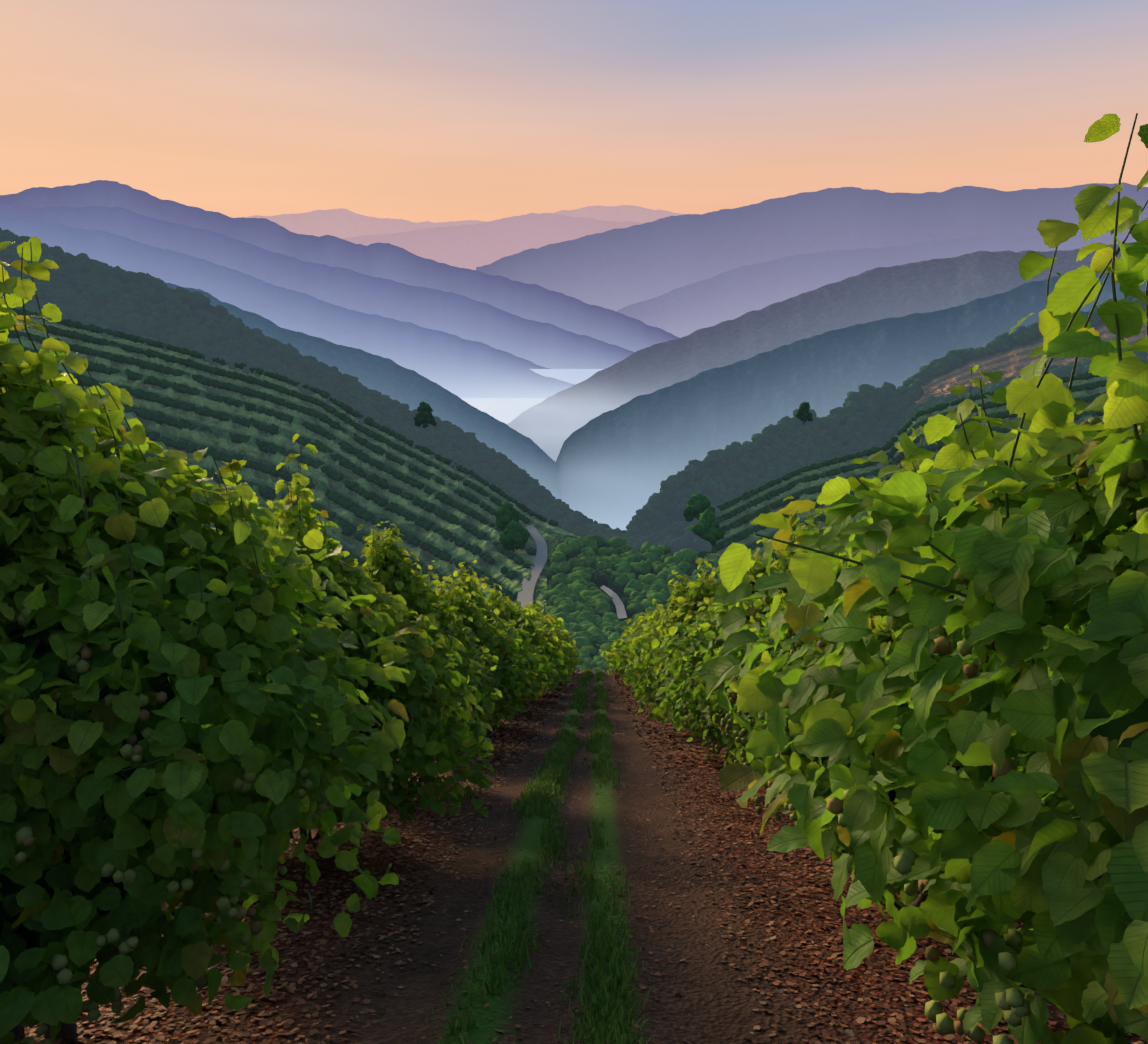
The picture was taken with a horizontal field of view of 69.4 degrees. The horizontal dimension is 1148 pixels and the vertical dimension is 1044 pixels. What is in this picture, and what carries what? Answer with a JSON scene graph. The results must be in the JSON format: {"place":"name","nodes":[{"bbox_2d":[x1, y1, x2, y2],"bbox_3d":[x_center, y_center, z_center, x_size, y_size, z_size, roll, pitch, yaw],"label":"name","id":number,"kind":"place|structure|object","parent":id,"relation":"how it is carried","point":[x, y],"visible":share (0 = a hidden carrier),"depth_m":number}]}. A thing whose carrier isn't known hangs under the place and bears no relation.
{"place":"outdoors","nodes":[
{"label":"outdoors","id":0,"kind":"place"},
{"bbox_2d":[0,243,509,479],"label":"hill forest","id":1,"kind":"object","parent":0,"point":[209,308],"visible":0.02,"depth_m":456.79},
{"bbox_2d":[6,308,557,600],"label":"vineyard","id":2,"kind":"object","parent":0,"point":[266,492],"depth_m":337.22},
{"bbox_2d":[0,217,574,397],"bbox_3d":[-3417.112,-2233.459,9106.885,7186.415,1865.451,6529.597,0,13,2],"label":"mountain spur","id":3,"kind":"structure","parent":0,"point":[459,367],"depth_m":8522.95},
{"bbox_2d":[3,314,585,615],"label":"vineyard rows","id":4,"kind":"object","parent":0,"point":[225,444],"visible":0.17,"depth_m":329.45},
{"bbox_2d":[0,227,654,549],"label":"hill trees","id":5,"kind":"object","parent":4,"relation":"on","point":[99,281],"visible":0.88,"depth_m":417.74},
{"bbox_2d":[0,203,634,368],"bbox_3d":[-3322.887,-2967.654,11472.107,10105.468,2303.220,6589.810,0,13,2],"label":"mount","id":6,"kind":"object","parent":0,"point":[548,345],"visible":0.1,"depth_m":10989.92},
{"bbox_2d":[0,180,678,351],"bbox_3d":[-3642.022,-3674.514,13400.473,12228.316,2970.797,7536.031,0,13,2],"label":"mount","id":7,"kind":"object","parent":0,"point":[535,302],"visible":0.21,"depth_m":12913.64},
{"bbox_2d":[164,282,561,499],"bbox_3d":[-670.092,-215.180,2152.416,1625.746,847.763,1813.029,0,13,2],"label":"ridge","id":8,"kind":"structure","parent":0,"point":[412,389],"depth_m":2207.68},
{"bbox_2d":[246,205,684,238],"bbox_3d":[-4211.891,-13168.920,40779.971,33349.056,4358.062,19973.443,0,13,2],"label":"ridge","id":9,"kind":"structure","parent":0,"point":[340,223],"depth_m":38241.26},
{"bbox_2d":[341,213,643,269],"bbox_3d":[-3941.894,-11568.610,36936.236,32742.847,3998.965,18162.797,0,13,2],"label":"ridge","id":10,"kind":"structure","parent":0,"point":[471,247],"depth_m":34994.96},
{"bbox_2d":[517,524,546,607],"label":"road","id":11,"kind":"structure","parent":0,"point":[525,596],"depth_m":227.69},
{"bbox_2d":[461,369,602,407],"bbox_3d":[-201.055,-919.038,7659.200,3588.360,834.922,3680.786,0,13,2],"label":"valley fog","id":12,"kind":"structure","parent":0,"point":[574,376],"depth_m":9197.36},
{"bbox_2d":[477,394,619,458],"bbox_3d":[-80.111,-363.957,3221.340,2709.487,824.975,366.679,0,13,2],"label":"mist","id":13,"kind":"structure","parent":0,"point":[541,418],"depth_m":3383.00},
{"bbox_2d":[0,0,1147,222],"label":"sky","id":14,"kind":"structure","parent":0,"point":[435,111]},
{"bbox_2d":[19,670,1147,1043],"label":"dirt path","id":15,"kind":"structure","parent":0,"point":[713,996],"depth_m":4.42},
{"bbox_2d":[427,668,655,1043],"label":"grass strips","id":16,"kind":"object","parent":15,"relation":"on","point":[553,769],"depth_m":4.65},
{"bbox_2d":[0,114,1147,1043],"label":"grapevines","id":17,"kind":"object","parent":15,"relation":"on","point":[1047,840],"depth_m":2.37},
{"bbox_2d":[0,113,1147,772],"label":"hazel shoots","id":18,"kind":"object","parent":17,"relation":"attached to","point":[1078,487],"visible":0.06,"depth_m":2.54},
{"bbox_2d":[0,637,1147,948],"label":"vine trunks","id":19,"kind":"object","parent":15,"relation":"on","point":[1114,729],"depth_m":2.58},
{"bbox_2d":[13,416,1147,1043],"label":"grapes","id":20,"kind":"object","parent":19,"relation":"attached to","point":[1013,1004],"visible":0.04,"depth_m":2.45},
{"bbox_2d":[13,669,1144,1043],"bbox_3d":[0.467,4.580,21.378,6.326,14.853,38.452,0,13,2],"label":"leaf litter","id":21,"kind":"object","parent":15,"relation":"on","point":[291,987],"visible":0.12,"depth_m":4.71},
{"bbox_2d":[601,585,626,618],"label":"road","id":22,"kind":"structure","parent":0,"point":[620,608],"depth_m":161.41},
{"bbox_2d":[542,535,778,670],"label":"valley trees","id":23,"kind":"object","parent":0,"point":[582,599],"visible":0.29,"depth_m":176.07},
{"bbox_2d":[626,507,720,553],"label":"slope","id":24,"kind":"structure","parent":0,"point":[676,534],"depth_m":243.02},
{"bbox_2d":[476,182,1147,311],"bbox_3d":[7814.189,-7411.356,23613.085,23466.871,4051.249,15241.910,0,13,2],"label":"ridge","id":25,"kind":"structure","parent":0,"point":[615,270],"depth_m":22778.71},
{"bbox_2d":[537,245,1120,461],"bbox_3d":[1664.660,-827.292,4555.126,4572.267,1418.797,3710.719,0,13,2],"label":"ridge","id":26,"kind":"structure","parent":0,"point":[896,291],"depth_m":4647.09},
{"bbox_2d":[556,266,1146,529],"bbox_3d":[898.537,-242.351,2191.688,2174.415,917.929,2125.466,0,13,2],"label":"ridge","id":27,"kind":"structure","parent":0,"point":[618,465],"depth_m":2227.06},
{"bbox_2d":[616,232,1136,337],"bbox_3d":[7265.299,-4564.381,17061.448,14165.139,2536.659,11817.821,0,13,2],"label":"ridge","id":28,"kind":"structure","parent":0,"point":[689,309],"depth_m":17011.06},
{"bbox_2d":[681,311,1146,492],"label":"hillside","id":29,"kind":"structure","parent":0,"point":[1013,361],"depth_m":468.09},
{"bbox_2d":[626,295,1146,534],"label":"hill trees","id":30,"kind":"object","parent":29,"relation":"on","point":[871,416],"visible":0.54,"depth_m":360.72},
{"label":"single tree trunks","id":31,"kind":"object","parent":29,"relation":"on","visible":0},
{"bbox_2d":[413,337,1124,549],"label":"trees","id":32,"kind":"object","parent":31,"relation":"on","point":[513,534],"visible":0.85,"depth_m":258.21},
{"bbox_2d":[695,375,1137,565],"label":"vineyard rows","id":33,"kind":"object","parent":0,"point":[750,539],"visible":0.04,"depth_m":319.29},
{"bbox_2d":[547,535,751,659],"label":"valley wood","id":34,"kind":"object","parent":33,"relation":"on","point":[604,578],"visible":0.04,"depth_m":183.04},
{"bbox_2d":[697,371,1132,562],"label":"hillside","id":35,"kind":"structure","parent":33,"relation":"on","point":[745,519],"depth_m":334.30}
]}

